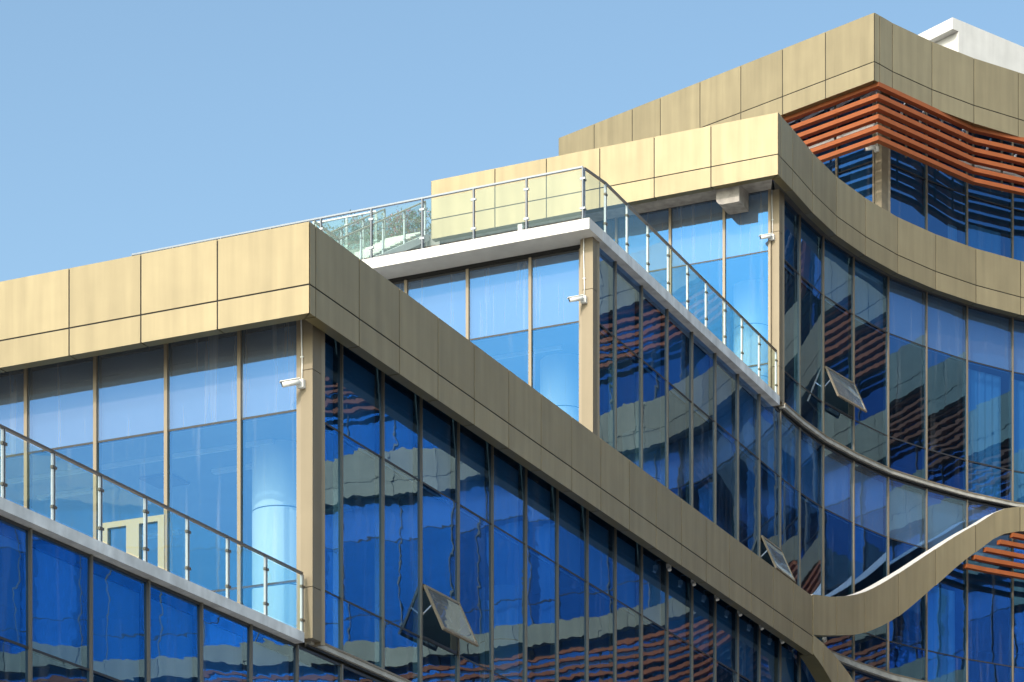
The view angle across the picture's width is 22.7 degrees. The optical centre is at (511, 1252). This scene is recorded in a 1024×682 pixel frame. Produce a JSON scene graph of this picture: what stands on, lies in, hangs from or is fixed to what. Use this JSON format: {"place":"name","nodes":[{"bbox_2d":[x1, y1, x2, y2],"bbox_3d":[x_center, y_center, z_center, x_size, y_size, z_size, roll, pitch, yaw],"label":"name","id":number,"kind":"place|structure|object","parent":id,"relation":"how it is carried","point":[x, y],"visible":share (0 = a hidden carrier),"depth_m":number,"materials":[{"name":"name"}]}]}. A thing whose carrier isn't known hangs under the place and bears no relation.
{"place":"outdoors","nodes":[
{"label":"outdoors","id":0,"kind":"place"},
{"bbox_2d":[332,210,369,249],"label":"flowering shrub","id":1,"kind":"object","parent":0,"point":[350,226],"visible":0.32,"depth_m":71.20,"materials":[{"name":"green plant"}]},
{"bbox_2d":[337,215,377,249],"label":"flowering shrub","id":2,"kind":"object","parent":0,"point":[358,243],"visible":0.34,"depth_m":71.19,"materials":[{"name":"green plant"}]},
{"bbox_2d":[349,221,389,246],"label":"flowering shrub","id":3,"kind":"object","parent":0,"point":[367,238],"visible":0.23,"depth_m":70.96,"materials":[{"name":"green plant"}]},
{"bbox_2d":[377,206,428,236],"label":"flowering shrub","id":4,"kind":"object","parent":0,"point":[397,217],"visible":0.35,"depth_m":70.76,"materials":[{"name":"green plant"}]},
{"bbox_2d":[387,209,429,236],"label":"flowering shrub","id":5,"kind":"object","parent":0,"point":[412,227],"visible":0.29,"depth_m":70.66,"materials":[{"name":"green plant"}]},
{"bbox_2d":[0,13,1023,681],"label":"office building","id":6,"kind":"structure","parent":0,"point":[490,453],"depth_m":55.55,"materials":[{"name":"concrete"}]},
{"bbox_2d":[0,369,23,455],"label":"window pane","id":7,"kind":"structure","parent":6,"relation":"in","point":[11,382],"depth_m":45.06,"materials":[{"name":"blue glass"}]},
{"bbox_2d":[0,639,27,681],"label":"window pane","id":8,"kind":"structure","parent":6,"relation":"in","point":[13,658],"depth_m":35.28,"materials":[{"name":"blue glass"}]},
{"bbox_2d":[0,519,27,645],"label":"window pane","id":9,"kind":"structure","parent":6,"relation":"in","point":[13,539],"depth_m":35.28,"materials":[{"name":"blue glass"}]},
{"bbox_2d":[28,357,92,451],"bbox_3d":[-7.897,-14.970,44.627,1.458,1.720,0.001,0,0,25],"label":"window pane","id":10,"kind":"structure","parent":6,"relation":"in","point":[60,395],"depth_m":44.63,"materials":[{"name":"blue glass"}]},
{"bbox_2d":[33,533,89,667],"bbox_3d":[-6.432,-9.275,36.276,0.005,1.630,1.488,0,0,25],"label":"window pane","id":11,"kind":"structure","parent":6,"relation":"in","point":[60,573],"depth_m":36.29,"materials":[{"name":"blue glass"}]},
{"bbox_2d":[93,560,146,681],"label":"window pane","id":12,"kind":"structure","parent":6,"relation":"in","point":[119,598],"depth_m":37.64,"materials":[{"name":"blue glass"}]},
{"bbox_2d":[98,344,163,440],"bbox_3d":[-6.579,-14.970,44.016,1.448,1.720,0.001,0,0,25],"label":"window pane","id":13,"kind":"structure","parent":6,"relation":"in","point":[130,382],"depth_m":44.01,"materials":[{"name":"blue glass"}]},
{"bbox_2d":[103,514,164,569],"bbox_3d":[-6.527,-11.495,43.979,1.286,2.330,0.085,0,0,25],"label":"terrace door","id":14,"kind":"structure","parent":6,"relation":"in","point":[133,527],"depth_m":43.91,"materials":[{"name":"beige metal"}]},
{"bbox_2d":[0,424,304,631],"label":"glass railing","id":15,"kind":"object","parent":6,"relation":"on","point":[53,467],"visible":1,"depth_m":38.08,"materials":[{"name":"silver metal"}]},
{"bbox_2d":[151,585,199,681],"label":"window pane","id":16,"kind":"structure","parent":6,"relation":"in","point":[175,620],"depth_m":38.99,"materials":[{"name":"blue glass"}]},
{"bbox_2d":[168,331,236,429],"bbox_3d":[-5.261,-14.970,43.406,1.457,1.720,0.001,0,0,25],"label":"window pane","id":17,"kind":"structure","parent":6,"relation":"in","point":[202,372],"depth_m":43.41,"materials":[{"name":"blue glass"}]},
{"bbox_2d":[203,607,248,681],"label":"window pane","id":18,"kind":"structure","parent":6,"relation":"in","point":[225,640],"depth_m":40.33,"materials":[{"name":"blue glass"}]},
{"bbox_2d":[242,321,295,417],"bbox_3d":[-4.077,-14.970,42.858,1.153,1.720,0.001,0,0,25],"label":"window pane","id":19,"kind":"structure","parent":6,"relation":"in","point":[268,352],"depth_m":42.86,"materials":[{"name":"blue glass"}]},
{"bbox_2d":[253,629,295,681],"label":"window pane","id":20,"kind":"structure","parent":6,"relation":"in","point":[274,660],"depth_m":41.70,"materials":[{"name":"blue glass"}]},
{"bbox_2d":[279,320,305,388],"bbox_3d":[-3.646,-15.103,42.369,0.461,1.455,0.186,0,0,-28],"label":"security camera","id":21,"kind":"object","parent":6,"relation":"attached to","point":[300,383],"visible":0.91,"depth_m":42.41,"materials":[{"name":"white plastic"}]},
{"bbox_2d":[299,649,339,681],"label":"window pane","id":22,"kind":"structure","parent":6,"relation":"in","point":[312,668],"depth_m":43.00,"materials":[{"name":"blue glass"}]},
{"bbox_2d":[325,425,339,596],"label":"window pane","id":23,"kind":"structure","parent":6,"relation":"in","point":[332,437],"depth_m":43.53,"materials":[{"name":"blue glass"}]},
{"bbox_2d":[315,210,377,249],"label":"glass railing","id":24,"kind":"object","parent":6,"relation":"on","point":[346,245],"visible":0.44,"depth_m":69.52,"materials":[{"name":"silver metal"}]},
{"bbox_2d":[131,166,585,257],"bbox_3d":[-3.579,-22.164,55.637,11.269,1.128,0.062,0,0,25],"label":"glass railing","id":25,"kind":"object","parent":6,"relation":"on","point":[473,228],"visible":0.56,"depth_m":54.85,"materials":[{"name":"silver metal"}]},
{"bbox_2d":[343,435,380,616],"bbox_3d":[-2.624,-12.675,44.490,0.003,2.830,1.526,0,0,25],"label":"window pane","id":26,"kind":"structure","parent":6,"relation":"in","point":[361,467],"depth_m":44.48,"materials":[{"name":"blue glass"}]},
{"bbox_2d":[343,601,381,666],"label":"window pane","id":27,"kind":"structure","parent":6,"relation":"in","point":[362,630],"depth_m":44.52,"materials":[{"name":"blue glass"}]},
{"bbox_2d":[343,345,381,455],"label":"window pane","id":28,"kind":"structure","parent":6,"relation":"in","point":[362,404],"depth_m":44.52,"materials":[{"name":"blue glass"}]},
{"bbox_2d":[354,232,429,258],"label":"staircase","id":29,"kind":"structure","parent":6,"relation":"on","point":[393,245],"depth_m":67.00,"materials":[{"name":"concrete"}]},
{"bbox_2d":[326,208,386,248],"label":"stair railing","id":30,"kind":"object","parent":29,"relation":"attached to","point":[363,230],"visible":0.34,"depth_m":67.47,"materials":[{"name":"silver metal"}]},
{"bbox_2d":[312,201,426,259],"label":"stair railing","id":31,"kind":"object","parent":29,"relation":"attached to","point":[365,227],"visible":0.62,"depth_m":65.86,"materials":[{"name":"silver metal"}]},
{"bbox_2d":[385,621,419,681],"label":"window pane","id":32,"kind":"structure","parent":6,"relation":"in","point":[401,646],"depth_m":45.90,"materials":[{"name":"blue glass"}]},
{"bbox_2d":[385,461,419,634],"bbox_3d":[-1.991,-12.675,45.858,0.007,2.830,1.490,0,0,25],"label":"window pane","id":33,"kind":"structure","parent":6,"relation":"in","point":[402,491],"depth_m":45.90,"materials":[{"name":"blue glass"}]},
{"bbox_2d":[385,374,419,478],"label":"window pane","id":34,"kind":"structure","parent":6,"relation":"in","point":[402,405],"depth_m":45.90,"materials":[{"name":"blue glass"}]},
{"bbox_2d":[408,272,465,337],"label":"window pane","id":35,"kind":"structure","parent":6,"relation":"in","point":[443,296],"depth_m":55.36,"materials":[{"name":"blue glass"}]},
{"bbox_2d":[423,484,456,600],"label":"window pane","id":36,"kind":"structure","parent":6,"relation":"in","point":[439,512],"depth_m":47.26,"materials":[{"name":"blue glass"}]},
{"bbox_2d":[423,399,456,501],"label":"window pane","id":37,"kind":"structure","parent":6,"relation":"in","point":[439,429],"depth_m":47.26,"materials":[{"name":"blue glass"}]},
{"bbox_2d":[423,584,478,654],"bbox_3d":[-1.186,-11.740,47.156,0.568,0.990,1.475,0,0,25],"label":"open window","id":38,"kind":"structure","parent":6,"relation":"in","point":[449,612],"depth_m":47.13,"materials":[{"name":"grey glass"}]},
{"bbox_2d":[460,506,490,669],"bbox_3d":[-0.711,-12.675,48.620,0.006,2.830,1.492,0,0,25],"label":"window pane","id":39,"kind":"structure","parent":6,"relation":"in","point":[475,533],"depth_m":48.69,"materials":[{"name":"blue glass"}]},
{"bbox_2d":[460,424,490,521],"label":"window pane","id":40,"kind":"structure","parent":6,"relation":"in","point":[475,453],"depth_m":48.65,"materials":[{"name":"blue glass"}]},
{"bbox_2d":[469,261,527,338],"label":"window pane","id":41,"kind":"structure","parent":6,"relation":"in","point":[498,295],"depth_m":54.84,"materials":[{"name":"blue glass"}]},
{"bbox_2d":[494,527,524,681],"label":"window pane","id":42,"kind":"structure","parent":6,"relation":"in","point":[509,554],"depth_m":50.04,"materials":[{"name":"blue glass"}]},
{"bbox_2d":[494,447,524,542],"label":"window pane","id":43,"kind":"structure","parent":6,"relation":"in","point":[509,475],"depth_m":50.05,"materials":[{"name":"blue glass"}]},
{"bbox_2d":[33,95,1023,681],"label":"window panes","id":44,"kind":"structure","parent":6,"relation":"in","point":[439,665],"depth_m":66.11,"materials":[{"name":"blue glass"}]},
{"bbox_2d":[527,547,555,681],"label":"window pane","id":45,"kind":"structure","parent":6,"relation":"in","point":[541,572],"depth_m":51.43,"materials":[{"name":"blue glass"}]},
{"bbox_2d":[527,469,556,562],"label":"window pane","id":46,"kind":"structure","parent":6,"relation":"in","point":[541,496],"depth_m":51.43,"materials":[{"name":"blue glass"}]},
{"bbox_2d":[532,252,578,327],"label":"window pane","id":47,"kind":"structure","parent":6,"relation":"in","point":[555,279],"depth_m":54.26,"materials":[{"name":"blue glass"}]},
{"bbox_2d":[559,566,585,681],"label":"window pane","id":48,"kind":"structure","parent":6,"relation":"in","point":[572,590],"depth_m":52.81,"materials":[{"name":"blue glass"}]},
{"bbox_2d":[559,491,585,579],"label":"window pane","id":49,"kind":"structure","parent":6,"relation":"in","point":[572,515],"depth_m":52.85,"materials":[{"name":"blue glass"}]},
{"bbox_2d":[567,238,586,303],"bbox_3d":[1.377,-20.657,53.533,0.461,1.406,0.186,0,0,-28],"label":"security camera","id":50,"kind":"object","parent":6,"relation":"attached to","point":[582,299],"visible":1,"depth_m":53.58,"materials":[{"name":"white plastic"}]},
{"bbox_2d":[589,585,614,681],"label":"window pane","id":51,"kind":"structure","parent":6,"relation":"in","point":[601,606],"depth_m":54.26,"materials":[{"name":"blue glass"}]},
{"bbox_2d":[589,511,614,597],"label":"window pane","id":52,"kind":"structure","parent":6,"relation":"in","point":[601,534],"depth_m":54.26,"materials":[{"name":"blue glass"}]},
{"bbox_2d":[617,601,640,681],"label":"window pane","id":53,"kind":"structure","parent":6,"relation":"in","point":[628,621],"depth_m":55.63,"materials":[{"name":"blue glass"}]},
{"bbox_2d":[617,530,640,613],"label":"window pane","id":54,"kind":"structure","parent":6,"relation":"in","point":[628,550],"depth_m":55.65,"materials":[{"name":"blue glass"}]},
{"bbox_2d":[617,340,640,467],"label":"window pane","id":55,"kind":"structure","parent":6,"relation":"in","point":[628,364],"depth_m":55.65,"materials":[{"name":"blue glass"}]},
{"bbox_2d":[617,264,640,357],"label":"window pane","id":56,"kind":"structure","parent":6,"relation":"in","point":[628,289],"depth_m":55.65,"materials":[{"name":"blue glass"}]},
{"bbox_2d":[618,209,668,270],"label":"window pane","id":57,"kind":"structure","parent":6,"relation":"in","point":[659,220],"depth_m":66.00,"materials":[{"name":"blue glass"}]},
{"bbox_2d":[643,617,665,681],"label":"window pane","id":58,"kind":"structure","parent":6,"relation":"in","point":[654,637],"depth_m":56.98,"materials":[{"name":"blue glass"}]},
{"bbox_2d":[643,362,665,486],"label":"window pane","id":59,"kind":"structure","parent":6,"relation":"in","point":[654,386],"depth_m":57.03,"materials":[{"name":"blue glass"}]},
{"bbox_2d":[643,547,666,629],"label":"window pane","id":60,"kind":"structure","parent":6,"relation":"in","point":[654,568],"depth_m":57.03,"materials":[{"name":"blue glass"}]},
{"bbox_2d":[643,288,666,378],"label":"window pane","id":61,"kind":"structure","parent":6,"relation":"in","point":[654,313],"depth_m":57.03,"materials":[{"name":"blue glass"}]},
{"bbox_2d":[669,566,690,643],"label":"window pane","id":62,"kind":"structure","parent":6,"relation":"in","point":[679,583],"depth_m":58.49,"materials":[{"name":"blue glass"}]},
{"bbox_2d":[669,384,690,504],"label":"window pane","id":63,"kind":"structure","parent":6,"relation":"in","point":[679,406],"depth_m":58.44,"materials":[{"name":"blue glass"}]},
{"bbox_2d":[669,312,690,399],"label":"window pane","id":64,"kind":"structure","parent":6,"relation":"in","point":[679,335],"depth_m":58.44,"materials":[{"name":"blue glass"}]},
{"bbox_2d":[583,167,777,392],"bbox_3d":[4.126,-22.164,58.720,0.168,1.128,12.092,0,0,25],"label":"glass railing","id":65,"kind":"object","parent":6,"relation":"on","point":[651,228],"visible":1,"depth_m":58.17,"materials":[{"name":"silver metal"}]},
{"bbox_2d":[672,200,721,266],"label":"window pane","id":66,"kind":"structure","parent":6,"relation":"in","point":[696,228],"depth_m":65.39,"materials":[{"name":"blue glass"}]},
{"bbox_2d":[693,405,713,522],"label":"window pane","id":67,"kind":"structure","parent":6,"relation":"in","point":[703,426],"depth_m":59.86,"materials":[{"name":"blue glass"}]},
{"bbox_2d":[693,583,714,658],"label":"window pane","id":68,"kind":"structure","parent":6,"relation":"in","point":[703,599],"depth_m":59.86,"materials":[{"name":"blue glass"}]},
{"bbox_2d":[693,334,714,419],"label":"window pane","id":69,"kind":"structure","parent":6,"relation":"in","point":[703,356],"depth_m":59.86,"materials":[{"name":"blue glass"}]},
{"bbox_2d":[717,598,736,671],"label":"window pane","id":70,"kind":"structure","parent":6,"relation":"in","point":[726,614],"depth_m":61.31,"materials":[{"name":"blue glass"}]},
{"bbox_2d":[717,424,736,539],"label":"window pane","id":71,"kind":"structure","parent":6,"relation":"in","point":[726,444],"depth_m":61.28,"materials":[{"name":"blue glass"}]},
{"bbox_2d":[717,356,736,438],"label":"window pane","id":72,"kind":"structure","parent":6,"relation":"in","point":[726,377],"depth_m":61.28,"materials":[{"name":"blue glass"}]},
{"bbox_2d":[726,191,767,256],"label":"window pane","id":73,"kind":"structure","parent":6,"relation":"in","point":[743,230],"depth_m":64.80,"materials":[{"name":"blue glass"}]},
{"bbox_2d":[739,444,758,555],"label":"window pane","id":74,"kind":"structure","parent":6,"relation":"in","point":[748,463],"depth_m":62.72,"materials":[{"name":"blue glass"}]},
{"bbox_2d":[739,376,758,457],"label":"window pane","id":75,"kind":"structure","parent":6,"relation":"in","point":[748,397],"depth_m":62.72,"materials":[{"name":"blue glass"}]},
{"bbox_2d":[761,462,779,547],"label":"window pane","id":76,"kind":"structure","parent":6,"relation":"in","point":[770,482],"depth_m":64.19,"materials":[{"name":"blue glass"}]},
{"bbox_2d":[761,535,795,582],"bbox_3d":[6.637,-17.390,64.047,0.554,0.990,1.512,0,0,25],"label":"open window","id":77,"kind":"structure","parent":6,"relation":"in","point":[779,561],"depth_m":63.95,"materials":[{"name":"grey glass"}]},
{"bbox_2d":[782,480,798,585],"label":"window pane","id":78,"kind":"structure","parent":6,"relation":"in","point":[790,496],"depth_m":65.61,"materials":[{"name":"blue glass"}]},
{"bbox_2d":[784,261,798,382],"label":"window pane","id":79,"kind":"structure","parent":6,"relation":"in","point":[791,278],"depth_m":65.63,"materials":[{"name":"blue glass"}]},
{"bbox_2d":[801,494,821,595],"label":"window pane","id":80,"kind":"structure","parent":6,"relation":"in","point":[811,513],"depth_m":66.88,"materials":[{"name":"blue glass"}]},
{"bbox_2d":[801,277,821,400],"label":"window pane","id":81,"kind":"structure","parent":6,"relation":"in","point":[811,299],"depth_m":66.88,"materials":[{"name":"blue glass"}]},
{"bbox_2d":[801,431,822,505],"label":"window pane","id":82,"kind":"structure","parent":6,"relation":"in","point":[811,451],"depth_m":66.88,"materials":[{"name":"blue glass"}]},
{"bbox_2d":[801,218,822,292],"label":"window pane","id":83,"kind":"structure","parent":6,"relation":"in","point":[811,240],"depth_m":66.88,"materials":[{"name":"blue glass"}]},
{"bbox_2d":[824,509,852,596],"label":"window pane","id":84,"kind":"structure","parent":6,"relation":"in","point":[838,532],"depth_m":68.23,"materials":[{"name":"blue glass"}]},
{"bbox_2d":[824,448,852,521],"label":"window pane","id":85,"kind":"structure","parent":6,"relation":"in","point":[838,471],"depth_m":68.26,"materials":[{"name":"blue glass"}]},
{"bbox_2d":[824,297,852,381],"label":"window pane","id":86,"kind":"structure","parent":6,"relation":"in","point":[838,322],"depth_m":68.26,"materials":[{"name":"blue glass"}]},
{"bbox_2d":[824,238,852,312],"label":"window pane","id":87,"kind":"structure","parent":6,"relation":"in","point":[838,265],"depth_m":68.28,"materials":[{"name":"blue glass"}]},
{"bbox_2d":[824,366,866,418],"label":"open window","id":88,"kind":"structure","parent":6,"relation":"in","point":[845,389],"depth_m":68.08,"materials":[{"name":"grey glass"}]},
{"bbox_2d":[855,525,886,639],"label":"window pane","id":89,"kind":"structure","parent":6,"relation":"in","point":[870,547],"depth_m":69.64,"materials":[{"name":"blue glass"}]},
{"bbox_2d":[855,464,886,535],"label":"window pane","id":90,"kind":"structure","parent":6,"relation":"in","point":[870,487],"depth_m":69.64,"materials":[{"name":"blue glass"}]},
{"bbox_2d":[855,316,886,434],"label":"window pane","id":91,"kind":"structure","parent":6,"relation":"in","point":[870,341],"depth_m":69.69,"materials":[{"name":"blue glass"}]},
{"bbox_2d":[855,259,886,330],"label":"window pane","id":92,"kind":"structure","parent":6,"relation":"in","point":[870,285],"depth_m":69.64,"materials":[{"name":"blue glass"}]},
{"bbox_2d":[889,539,925,648],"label":"window pane","id":93,"kind":"structure","parent":6,"relation":"in","point":[909,628],"depth_m":70.91,"materials":[{"name":"blue glass"}]},
{"bbox_2d":[889,479,925,547],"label":"window pane","id":94,"kind":"structure","parent":6,"relation":"in","point":[907,503],"depth_m":70.91,"materials":[{"name":"blue glass"}]},
{"bbox_2d":[889,334,925,447],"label":"window pane","id":95,"kind":"structure","parent":6,"relation":"in","point":[907,360],"depth_m":70.91,"materials":[{"name":"blue glass"}]},
{"bbox_2d":[889,278,925,345],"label":"window pane","id":96,"kind":"structure","parent":6,"relation":"in","point":[907,304],"depth_m":70.91,"materials":[{"name":"blue glass"}]},
{"bbox_2d":[890,165,925,229],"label":"window pane","id":97,"kind":"structure","parent":6,"relation":"in","point":[907,190],"depth_m":70.95,"materials":[{"name":"blue glass"}]},
{"bbox_2d":[928,560,965,657],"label":"window pane","id":98,"kind":"structure","parent":6,"relation":"in","point":[947,599],"depth_m":72.05,"materials":[{"name":"blue glass"}]},
{"bbox_2d":[928,491,965,548],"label":"window pane","id":99,"kind":"structure","parent":6,"relation":"in","point":[946,515],"depth_m":71.91,"materials":[{"name":"blue glass"}]},
{"bbox_2d":[928,348,965,458],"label":"window pane","id":100,"kind":"structure","parent":6,"relation":"in","point":[946,373],"depth_m":71.98,"materials":[{"name":"blue glass"}]},
{"bbox_2d":[928,294,965,358],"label":"window pane","id":101,"kind":"structure","parent":6,"relation":"in","point":[946,318],"depth_m":71.98,"materials":[{"name":"blue glass"}]},
{"bbox_2d":[928,181,965,244],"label":"window pane","id":102,"kind":"structure","parent":6,"relation":"in","point":[946,207],"depth_m":71.98,"materials":[{"name":"blue glass"}]},
{"bbox_2d":[968,560,1011,665],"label":"window pane","id":103,"kind":"structure","parent":6,"relation":"in","point":[989,595],"depth_m":72.98,"materials":[{"name":"blue glass"}]},
{"bbox_2d":[968,502,1011,561],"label":"window pane","id":104,"kind":"structure","parent":6,"relation":"in","point":[976,512],"depth_m":72.90,"materials":[{"name":"blue glass"}]},
{"bbox_2d":[968,461,1011,500],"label":"window pane","id":105,"kind":"structure","parent":6,"relation":"in","point":[982,479],"depth_m":72.97,"materials":[{"name":"blue glass"}]},
{"bbox_2d":[968,361,1011,469],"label":"window pane","id":106,"kind":"structure","parent":6,"relation":"in","point":[989,388],"depth_m":72.97,"materials":[{"name":"blue glass"}]},
{"bbox_2d":[968,307,1011,370],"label":"window pane","id":107,"kind":"structure","parent":6,"relation":"in","point":[989,334],"depth_m":72.98,"materials":[{"name":"blue glass"}]},
{"bbox_2d":[968,196,1011,257],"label":"window pane","id":108,"kind":"structure","parent":6,"relation":"in","point":[989,224],"depth_m":72.97,"materials":[{"name":"blue glass"}]},
{"bbox_2d":[1014,569,1023,666],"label":"window pane","id":109,"kind":"structure","parent":6,"relation":"in","point":[1018,583],"depth_m":73.56,"materials":[{"name":"blue glass"}]},
{"bbox_2d":[1014,373,1023,471],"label":"window pane","id":110,"kind":"structure","parent":6,"relation":"in","point":[1018,378],"depth_m":73.56,"materials":[{"name":"blue glass"}]},
{"bbox_2d":[0,0,1023,281],"label":"sky","id":111,"kind":"structure","parent":0,"point":[128,127],"materials":[{"name":"blue"}]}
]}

